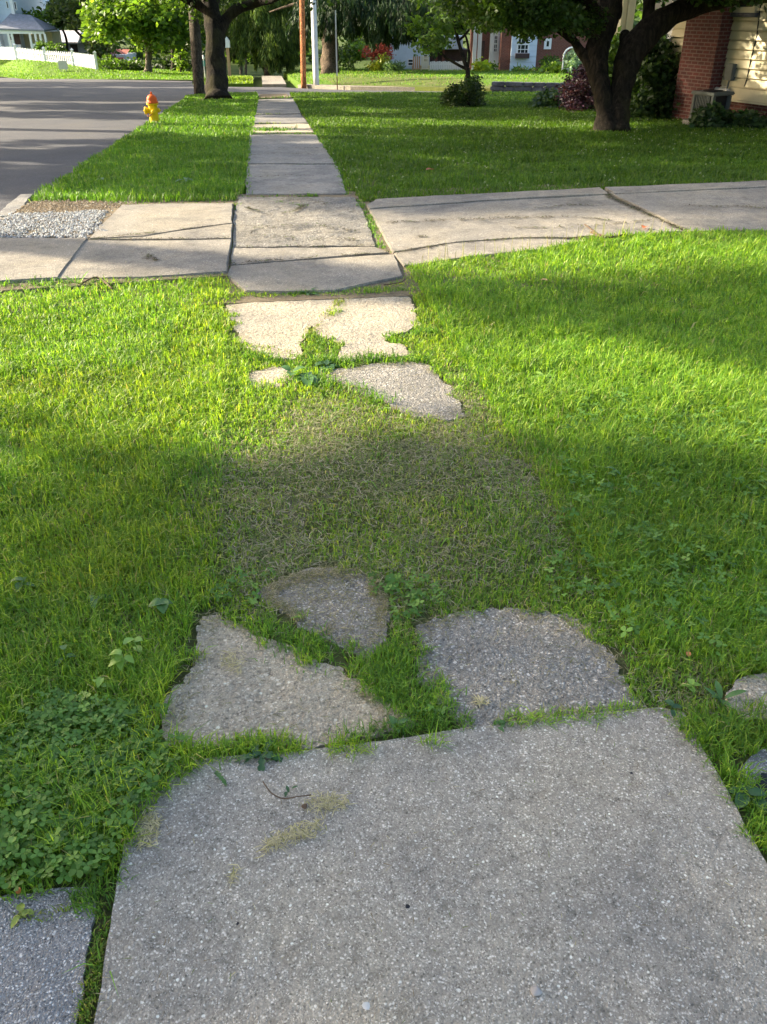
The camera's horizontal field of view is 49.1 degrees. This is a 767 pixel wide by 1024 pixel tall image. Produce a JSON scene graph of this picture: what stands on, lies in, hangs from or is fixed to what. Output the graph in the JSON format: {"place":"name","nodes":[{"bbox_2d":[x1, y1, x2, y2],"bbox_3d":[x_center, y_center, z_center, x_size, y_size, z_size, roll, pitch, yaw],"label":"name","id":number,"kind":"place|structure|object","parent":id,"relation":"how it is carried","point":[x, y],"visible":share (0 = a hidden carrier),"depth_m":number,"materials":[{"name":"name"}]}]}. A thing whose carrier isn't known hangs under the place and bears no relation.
{"place":"outdoors","nodes":[
{"label":"outdoors","id":0,"kind":"place"},
{"bbox_2d":[0,237,87,283],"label":"driveway","id":1,"kind":"structure","parent":0,"point":[23,259],"depth_m":5.99,"materials":[{"name":"concrete"}]},
{"bbox_2d":[0,209,112,238],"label":"gravel","id":2,"kind":"structure","parent":0,"point":[82,223],"depth_m":6.94,"materials":[{"name":"grey gravel"}]},
{"bbox_2d":[15,199,139,213],"bbox_3d":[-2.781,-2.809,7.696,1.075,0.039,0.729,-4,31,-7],"label":"gravel","id":3,"kind":"structure","parent":0,"point":[73,205],"depth_m":7.68,"materials":[{"name":"grey gravel"}]},
{"bbox_2d":[0,58,192,79],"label":"lawn","id":4,"kind":"structure","parent":0,"point":[43,70],"depth_m":65.31,"materials":[{"name":"green plant"}]},
{"bbox_2d":[0,0,64,60],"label":"house","id":5,"kind":"structure","parent":4,"relation":"on","point":[19,28],"depth_m":86.14,"materials":[{"name":"white paint"}]},
{"bbox_2d":[21,6,69,57],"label":"street tree","id":6,"kind":"object","parent":4,"relation":"on","point":[37,13],"visible":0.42,"depth_m":87.97,"materials":[{"name":"green plant"}]},
{"bbox_2d":[0,43,98,70],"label":"picket fence","id":7,"kind":"object","parent":4,"relation":"on","point":[8,53],"visible":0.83,"depth_m":69.76,"materials":[{"name":"white paint"}]},
{"bbox_2d":[32,39,66,57],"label":"clipped shrub","id":8,"kind":"object","parent":4,"relation":"on","point":[40,45],"visible":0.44,"depth_m":82.27,"materials":[{"name":"green plant"}]},
{"bbox_2d":[40,0,127,59],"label":"street tree","id":9,"kind":"object","parent":4,"relation":"on","point":[73,21],"visible":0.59,"depth_m":85.47,"materials":[{"name":"green plant"}]},
{"bbox_2d":[92,53,144,70],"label":"hedge","id":10,"kind":"object","parent":4,"relation":"on","point":[110,62],"visible":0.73,"depth_m":69.45,"materials":[{"name":"green plant"}]},
{"bbox_2d":[76,0,202,72],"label":"maple tree","id":11,"kind":"object","parent":4,"relation":"on","point":[157,24],"visible":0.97,"depth_m":62.17,"materials":[{"name":"green plant"}]},
{"bbox_2d":[152,53,205,70],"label":"hedge","id":12,"kind":"object","parent":4,"relation":"on","point":[164,63],"visible":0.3,"depth_m":80.91,"materials":[{"name":"green plant"}]},
{"bbox_2d":[171,47,190,71],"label":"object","id":13,"kind":"object","parent":4,"relation":"on","point":[181,64],"visible":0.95,"depth_m":72.18,"materials":[{"name":"green plant"}]},
{"bbox_2d":[161,3,205,70],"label":"street tree","id":14,"kind":"object","parent":4,"relation":"on","point":[203,43],"visible":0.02,"depth_m":77.46,"materials":[{"name":"green plant"}]},
{"bbox_2d":[0,204,233,293],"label":"ground","id":15,"kind":"structure","parent":0,"point":[19,287],"depth_m":5.54,"materials":[{"name":"grey concrete"}]},
{"bbox_2d":[28,91,258,202],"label":"lawn","id":16,"kind":"structure","parent":0,"point":[179,180],"depth_m":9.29,"materials":[{"name":"plant"}]},
{"bbox_2d":[143,92,160,122],"bbox_3d":[-4.721,-8.212,17.100,0.307,0.614,0.287,14,34,22],"label":"fire hydrant","id":17,"kind":"object","parent":16,"relation":"on","point":[152,110],"visible":0.91,"depth_m":17.03,"materials":[{"name":"yellow metal"}]},
{"bbox_2d":[170,0,349,99],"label":"maple tree","id":18,"kind":"object","parent":16,"relation":"on","point":[216,24],"visible":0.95,"depth_m":26.87,"materials":[{"name":"green plant"}]},
{"bbox_2d":[59,239,231,279],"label":"driveway","id":19,"kind":"structure","parent":0,"point":[110,259],"depth_m":5.96,"materials":[{"name":"concrete"}]},
{"bbox_2d":[89,203,232,239],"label":"driveway","id":20,"kind":"structure","parent":0,"point":[142,218],"depth_m":7.12,"materials":[{"name":"concrete"}]},
{"bbox_2d":[96,224,232,240],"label":"driveway","id":21,"kind":"structure","parent":0,"point":[219,231],"depth_m":6.61,"materials":[{"name":"concrete"}]},
{"bbox_2d":[0,78,442,210],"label":"road","id":22,"kind":"structure","parent":0,"point":[50,129],"depth_m":20.69,"materials":[{"name":"grey asphalt"}]},
{"bbox_2d":[0,194,33,218],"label":"kerb","id":23,"kind":"structure","parent":22,"relation":"on","point":[19,201],"depth_m":7.91,"materials":[{"name":"concrete"}]},
{"bbox_2d":[247,366,295,388],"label":"path","id":24,"kind":"structure","parent":0,"point":[272,372],"depth_m":4.18,"materials":[{"name":"concrete"}]},
{"bbox_2d":[262,76,285,86],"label":"path","id":25,"kind":"structure","parent":0,"point":[273,81],"depth_m":44.83,"materials":[{"name":"concrete"}]},
{"bbox_2d":[256,98,300,114],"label":"path","id":26,"kind":"structure","parent":0,"point":[287,106],"depth_m":22.41,"materials":[{"name":"concrete"}]},
{"bbox_2d":[254,114,307,123],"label":"path","id":27,"kind":"structure","parent":0,"point":[287,119],"depth_m":18.05,"materials":[{"name":"concrete"}]},
{"bbox_2d":[253,123,312,134],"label":"path","id":28,"kind":"structure","parent":0,"point":[302,128],"depth_m":15.57,"materials":[{"name":"concrete"}]},
{"bbox_2d":[225,299,343,359],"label":"path","id":29,"kind":"structure","parent":0,"point":[257,323],"depth_m":4.90,"materials":[{"name":"concrete"}]},
{"bbox_2d":[159,615,414,750],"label":"path","id":30,"kind":"structure","parent":0,"point":[245,691],"depth_m":2.23,"materials":[{"name":"concrete"}]},
{"bbox_2d":[247,134,335,164],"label":"path","id":31,"kind":"structure","parent":0,"point":[318,155],"depth_m":12.01,"materials":[{"name":"concrete"}]},
{"bbox_2d":[88,147,765,263],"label":"debris","id":32,"kind":"object","parent":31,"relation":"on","point":[428,246],"visible":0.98,"depth_m":6.86,"materials":[{"name":"grey concrete"}]},
{"bbox_2d":[245,164,346,194],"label":"path","id":33,"kind":"structure","parent":0,"point":[321,180],"depth_m":9.12,"materials":[{"name":"concrete"}]},
{"bbox_2d":[233,196,374,247],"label":"path","id":34,"kind":"structure","parent":0,"point":[336,212],"depth_m":7.06,"materials":[{"name":"concrete"}]},
{"bbox_2d":[230,247,388,265],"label":"path","id":35,"kind":"structure","parent":0,"point":[238,256],"depth_m":6.17,"materials":[{"name":"concrete"}]},
{"bbox_2d":[228,254,402,293],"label":"path","id":36,"kind":"structure","parent":0,"point":[334,274],"depth_m":5.68,"materials":[{"name":"concrete"}]},
{"bbox_2d":[0,19,640,87],"bbox_3d":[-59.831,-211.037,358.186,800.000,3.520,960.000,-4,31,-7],"label":"ground","id":37,"kind":"structure","parent":0,"point":[257,76],"depth_m":87.24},
{"bbox_2d":[60,30,96,61],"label":"garage","id":38,"kind":"structure","parent":37,"relation":"on","point":[74,38],"depth_m":95.82,"materials":[{"name":"white paint"}]},
{"bbox_2d":[188,5,204,93],"bbox_3d":[-6.884,-19.419,30.049,0.393,8.459,5.174,-4,31,-6],"label":"utility pole","id":39,"kind":"object","parent":37,"relation":"on","point":[197,59],"visible":0.68,"depth_m":29.85,"materials":[{"name":"brown wood"}]},
{"bbox_2d":[220,2,250,74],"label":"spruce tree","id":40,"kind":"object","parent":37,"relation":"on","point":[222,11],"visible":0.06,"depth_m":70.13,"materials":[{"name":"green plant"}]},
{"bbox_2d":[224,0,310,75],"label":"spruce tree","id":41,"kind":"object","parent":37,"relation":"on","point":[260,31],"visible":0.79,"depth_m":61.32,"materials":[{"name":"green plant"}]},
{"bbox_2d":[299,0,306,88],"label":"utility pole","id":42,"kind":"object","parent":37,"relation":"on","point":[302,43],"visible":0.85,"depth_m":38.60,"materials":[{"name":"brown wood"}]},
{"bbox_2d":[310,0,318,84],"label":"lamp post","id":43,"kind":"object","parent":37,"relation":"on","point":[315,62],"visible":0.78,"depth_m":38.49,"materials":[{"name":"metal"}]},
{"bbox_2d":[66,0,668,64],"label":"woods","id":44,"kind":"object","parent":37,"relation":"on","point":[637,16],"visible":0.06,"depth_m":103.03,"materials":[{"name":"green plant"}]},
{"bbox_2d":[258,566,391,657],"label":"path","id":45,"kind":"structure","parent":0,"point":[334,609],"depth_m":2.57,"materials":[{"name":"concrete"}]},
{"bbox_2d":[312,296,419,362],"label":"path","id":46,"kind":"structure","parent":0,"point":[374,313],"depth_m":4.86,"materials":[{"name":"concrete"}]},
{"bbox_2d":[189,355,571,744],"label":"ground","id":47,"kind":"structure","parent":0,"point":[329,496],"depth_m":3.12,"materials":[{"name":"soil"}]},
{"bbox_2d":[0,178,761,314],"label":"ground","id":48,"kind":"structure","parent":0,"point":[303,296],"depth_m":5.54,"materials":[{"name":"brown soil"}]},
{"bbox_2d":[367,187,607,208],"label":"kerb","id":49,"kind":"structure","parent":48,"relation":"on","point":[418,201],"depth_m":7.97,"materials":[{"name":"concrete"}]},
{"bbox_2d":[421,218,664,264],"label":"seed stalks","id":50,"kind":"object","parent":48,"relation":"on","point":[530,237],"visible":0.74,"depth_m":6.25,"materials":[{"name":"green plant"}]},
{"bbox_2d":[605,180,766,193],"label":"kerb","id":51,"kind":"structure","parent":48,"relation":"on","point":[687,187],"depth_m":8.44,"materials":[{"name":"concrete"}]},
{"bbox_2d":[0,226,766,1023],"bbox_3d":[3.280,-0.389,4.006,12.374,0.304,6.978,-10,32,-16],"label":"lawn","id":52,"kind":"structure","parent":0,"point":[340,659],"depth_m":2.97,"materials":[{"name":"plant"}]},
{"bbox_2d":[10,903,33,927],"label":"weed","id":53,"kind":"object","parent":52,"relation":"on","point":[23,914],"visible":0.98,"depth_m":1.69,"materials":[{"name":"green plant"}]},
{"bbox_2d":[0,887,96,1023],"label":"stone slab","id":54,"kind":"structure","parent":52,"relation":"on","point":[38,960],"depth_m":1.62,"materials":[{"name":"concrete"}]},
{"bbox_2d":[0,687,190,891],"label":"clover","id":55,"kind":"object","parent":52,"relation":"on","point":[79,868],"visible":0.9,"depth_m":1.95,"materials":[{"name":"green plant"}]},
{"bbox_2d":[108,649,133,677],"bbox_3d":[-0.711,0.417,2.293,0.066,0.104,0.070,-4,31,-7],"label":"weed","id":56,"kind":"object","parent":52,"relation":"on","point":[118,659],"visible":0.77,"depth_m":2.27,"materials":[{"name":"green plant"}]},
{"bbox_2d":[148,598,172,614],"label":"weed","id":57,"kind":"object","parent":52,"relation":"on","point":[161,604],"visible":0.87,"depth_m":2.50,"materials":[{"name":"green plant"}]},
{"bbox_2d":[235,738,282,770],"bbox_3d":[-0.295,0.599,2.051,0.126,0.040,0.111,-25,39,-36],"label":"weed","id":58,"kind":"object","parent":52,"relation":"on","point":[261,762],"visible":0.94,"depth_m":2.04,"materials":[{"name":"green plant"}]},
{"bbox_2d":[207,566,444,620],"bbox_3d":[-0.179,0.247,2.593,0.737,0.039,0.251,0,31,0],"label":"clover","id":59,"kind":"object","parent":52,"relation":"on","point":[414,594],"visible":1,"depth_m":2.61,"materials":[{"name":"green plant"}]},
{"bbox_2d":[0,96,766,1023],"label":"grass","id":60,"kind":"structure","parent":52,"relation":"on","point":[90,896],"depth_m":2.22,"materials":[{"name":"green plant"}]},
{"bbox_2d":[162,291,639,745],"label":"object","id":61,"kind":"object","parent":52,"relation":"on","point":[290,583],"visible":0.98,"depth_m":2.52,"materials":[{"name":"grey concrete"}]},
{"bbox_2d":[85,342,765,831],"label":"thatch","id":62,"kind":"object","parent":52,"relation":"on","point":[363,498],"visible":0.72,"depth_m":3.09,"materials":[{"name":"brown plant"}]},
{"bbox_2d":[544,384,766,660],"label":"clover","id":63,"kind":"object","parent":52,"relation":"on","point":[668,600],"visible":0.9,"depth_m":2.78,"materials":[{"name":"green plant"}]},
{"bbox_2d":[704,680,745,708],"bbox_3d":[0.890,0.494,2.210,0.099,0.058,0.081,20,36,29],"label":"weed","id":64,"kind":"object","parent":52,"relation":"on","point":[719,689],"visible":0.78,"depth_m":2.21,"materials":[{"name":"green plant"}]},
{"bbox_2d":[724,673,766,725],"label":"stone slab","id":65,"kind":"structure","parent":52,"relation":"on","point":[752,686],"depth_m":2.22,"materials":[{"name":"stone"}]},
{"bbox_2d":[727,783,766,810],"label":"weed","id":66,"kind":"object","parent":52,"relation":"on","point":[755,791],"visible":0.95,"depth_m":1.93,"materials":[{"name":"green plant"}]},
{"bbox_2d":[738,749,766,783],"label":"stone slab","id":67,"kind":"structure","parent":52,"relation":"on","point":[762,754],"depth_m":2.04,"materials":[{"name":"stone"}]},
{"bbox_2d":[326,361,465,421],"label":"path","id":68,"kind":"structure","parent":0,"point":[430,395],"depth_m":4.06,"materials":[{"name":"concrete"}]},
{"bbox_2d":[321,74,491,91],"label":"lawn","id":69,"kind":"structure","parent":0,"point":[425,86],"depth_m":38.30,"materials":[{"name":"green plant"}]},
{"bbox_2d":[94,707,766,1023],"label":"path","id":70,"kind":"structure","parent":0,"point":[504,958],"depth_m":1.74,"materials":[{"name":"concrete"}]},
{"bbox_2d":[131,804,163,852],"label":"grass clippings","id":71,"kind":"object","parent":70,"relation":"on","point":[149,830],"depth_m":1.86,"materials":[{"name":"beige plant"}]},
{"bbox_2d":[252,830,291,858],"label":"grass clippings","id":72,"kind":"object","parent":70,"relation":"on","point":[269,843],"depth_m":1.82,"materials":[{"name":"beige plant"}]},
{"bbox_2d":[269,811,326,846],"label":"grass clippings","id":73,"kind":"object","parent":70,"relation":"on","point":[302,832],"depth_m":1.85,"materials":[{"name":"beige plant"}]},
{"bbox_2d":[298,789,355,815],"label":"grass clippings","id":74,"kind":"object","parent":70,"relation":"on","point":[325,804],"depth_m":1.92,"materials":[{"name":"beige plant"}]},
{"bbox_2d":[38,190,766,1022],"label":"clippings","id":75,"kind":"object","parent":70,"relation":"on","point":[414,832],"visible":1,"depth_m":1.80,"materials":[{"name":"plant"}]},
{"bbox_2d":[283,68,578,87],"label":"lawn","id":76,"kind":"structure","parent":0,"point":[292,81],"depth_m":44.97,"materials":[{"name":"green plant"}]},
{"bbox_2d":[338,46,358,70],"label":"shrub","id":77,"kind":"object","parent":76,"relation":"on","point":[346,53],"visible":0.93,"depth_m":59.82,"materials":[{"name":"green plant"}]},
{"bbox_2d":[341,37,371,64],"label":"shrub","id":78,"kind":"object","parent":76,"relation":"on","point":[359,45],"visible":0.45,"depth_m":62.44,"materials":[{"name":"green plant"}]},
{"bbox_2d":[269,0,449,73],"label":"spruce tree","id":79,"kind":"object","parent":76,"relation":"on","point":[380,21],"visible":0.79,"depth_m":47.35,"materials":[{"name":"green plant"}]},
{"bbox_2d":[358,43,393,61],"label":"shrub","id":80,"kind":"object","parent":76,"relation":"on","point":[380,50],"visible":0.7,"depth_m":59.38,"materials":[{"name":"red plant"}]},
{"bbox_2d":[363,52,391,70],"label":"shrub","id":81,"kind":"object","parent":76,"relation":"on","point":[376,65],"visible":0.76,"depth_m":58.49,"materials":[{"name":"green plant"}]},
{"bbox_2d":[387,35,466,68],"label":"house","id":82,"kind":"structure","parent":76,"relation":"on","point":[402,53],"depth_m":65.49,"materials":[{"name":"blue paint"}]},
{"bbox_2d":[430,61,463,69],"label":"board fence","id":83,"kind":"object","parent":76,"relation":"on","point":[437,64],"visible":0.22,"depth_m":60.67,"materials":[{"name":"white paint"}]},
{"bbox_2d":[471,56,492,71],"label":"shrub","id":84,"kind":"object","parent":76,"relation":"on","point":[484,66],"visible":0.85,"depth_m":54.23,"materials":[{"name":"green plant"}]},
{"bbox_2d":[469,27,587,70],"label":"house","id":85,"kind":"structure","parent":76,"relation":"on","point":[508,53],"depth_m":56.37,"materials":[{"name":"grey"}]},
{"bbox_2d":[533,59,572,73],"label":"hosta","id":86,"kind":"object","parent":76,"relation":"on","point":[555,67],"visible":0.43,"depth_m":47.30,"materials":[{"name":"green plant"}]},
{"bbox_2d":[562,47,578,72],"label":"garden arch","id":87,"kind":"structure","parent":76,"relation":"on","point":[563,57],"depth_m":46.64,"materials":[{"name":"white paint"}]},
{"bbox_2d":[563,49,581,70],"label":"climbing plant","id":88,"kind":"object","parent":87,"relation":"attached to","point":[573,61],"visible":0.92,"depth_m":46.02,"materials":[{"name":"green plant"}]},
{"bbox_2d":[394,238,584,266],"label":"driveway","id":89,"kind":"structure","parent":0,"point":[456,249],"depth_m":6.27,"materials":[{"name":"concrete"}]},
{"bbox_2d":[298,84,745,90],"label":"pavement","id":90,"kind":"structure","parent":0,"point":[353,87],"depth_m":36.43,"materials":[{"name":"concrete"}]},
{"bbox_2d":[369,194,683,253],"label":"driveway","id":91,"kind":"structure","parent":0,"point":[399,235],"depth_m":7.12,"materials":[{"name":"concrete"}]},
{"bbox_2d":[289,91,766,201],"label":"lawn","id":92,"kind":"structure","parent":0,"point":[471,161],"depth_m":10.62,"materials":[{"name":"plant"}]},
{"bbox_2d":[398,0,504,105],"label":"young tree","id":93,"kind":"object","parent":92,"relation":"on","point":[436,40],"visible":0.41,"depth_m":21.82,"materials":[{"name":"green plant"}]},
{"bbox_2d":[438,72,486,107],"bbox_3d":[2.066,-10.942,21.898,1.282,0.909,1.727,3,31,6],"label":"bush","id":94,"kind":"object","parent":92,"relation":"on","point":[453,96],"visible":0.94,"depth_m":21.56,"materials":[{"name":"green plant"}]},
{"bbox_2d":[490,81,566,91],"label":"stone wall","id":95,"kind":"structure","parent":92,"relation":"on","point":[499,86],"depth_m":31.85,"materials":[{"name":"grey stone"}]},
{"bbox_2d":[306,100,766,190],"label":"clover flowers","id":96,"kind":"object","parent":92,"relation":"on","point":[513,147],"visible":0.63,"depth_m":13.51,"materials":[{"name":"plant"}]},
{"bbox_2d":[527,87,564,108],"bbox_3d":[4.244,-10.518,21.479,1.168,0.638,1.516,8,32,14],"label":"hosta","id":97,"kind":"object","parent":92,"relation":"on","point":[546,98],"visible":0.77,"depth_m":21.12,"materials":[{"name":"green plant"}]},
{"bbox_2d":[555,64,594,112],"bbox_3d":[4.746,-10.044,19.946,1.245,1.183,2.466,8,32,13],"label":"purple bush","id":98,"kind":"object","parent":92,"relation":"on","point":[576,91],"visible":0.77,"depth_m":19.59,"materials":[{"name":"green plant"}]},
{"bbox_2d":[426,0,766,131],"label":"old tree","id":99,"kind":"object","parent":92,"relation":"on","point":[595,22],"visible":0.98,"depth_m":14.68,"materials":[{"name":"green plant"}]},
{"bbox_2d":[608,25,621,83],"bbox_3d":[5.575,-11.067,20.503,1.284,1.429,2.266,5,31,8],"label":"garden shrub","id":100,"kind":"object","parent":92,"relation":"on","point":[614,46],"visible":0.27,"depth_m":20.02,"materials":[{"name":"green plant"}]},
{"bbox_2d":[615,0,635,34],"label":"porch column","id":101,"kind":"structure","parent":92,"relation":"on","point":[626,20],"depth_m":21.46,"materials":[{"name":"beige paint"}]},
{"bbox_2d":[630,34,680,119],"bbox_3d":[5.815,-9.237,17.894,1.705,1.797,2.934,2,31,3],"label":"rhododendron","id":102,"kind":"object","parent":92,"relation":"on","point":[653,91],"visible":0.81,"depth_m":17.11,"materials":[{"name":"green plant"}]},
{"bbox_2d":[682,89,734,124],"bbox_3d":[6.133,-7.563,15.788,0.640,0.676,0.640,-17,35,-26],"label":"air conditioner","id":103,"kind":"object","parent":92,"relation":"on","point":[701,97],"visible":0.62,"depth_m":15.59,"materials":[{"name":"metal"}]},
{"bbox_2d":[660,0,766,119],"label":"house","id":104,"kind":"structure","parent":92,"relation":"on","point":[718,49],"depth_m":15.92,"materials":[{"name":"red brick"}]},
{"bbox_2d":[688,100,766,129],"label":"pachysandra","id":105,"kind":"object","parent":92,"relation":"on","point":[716,114],"visible":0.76,"depth_m":15.05,"materials":[{"name":"green plant"}]},
{"bbox_2d":[415,607,645,727],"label":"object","id":106,"kind":"structure","parent":0,"point":[533,690],"depth_m":2.34,"materials":[{"name":"concrete"}]},
{"bbox_2d":[608,188,766,232],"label":"driveway","id":107,"kind":"structure","parent":0,"point":[677,209],"depth_m":7.59,"materials":[{"name":"concrete"}]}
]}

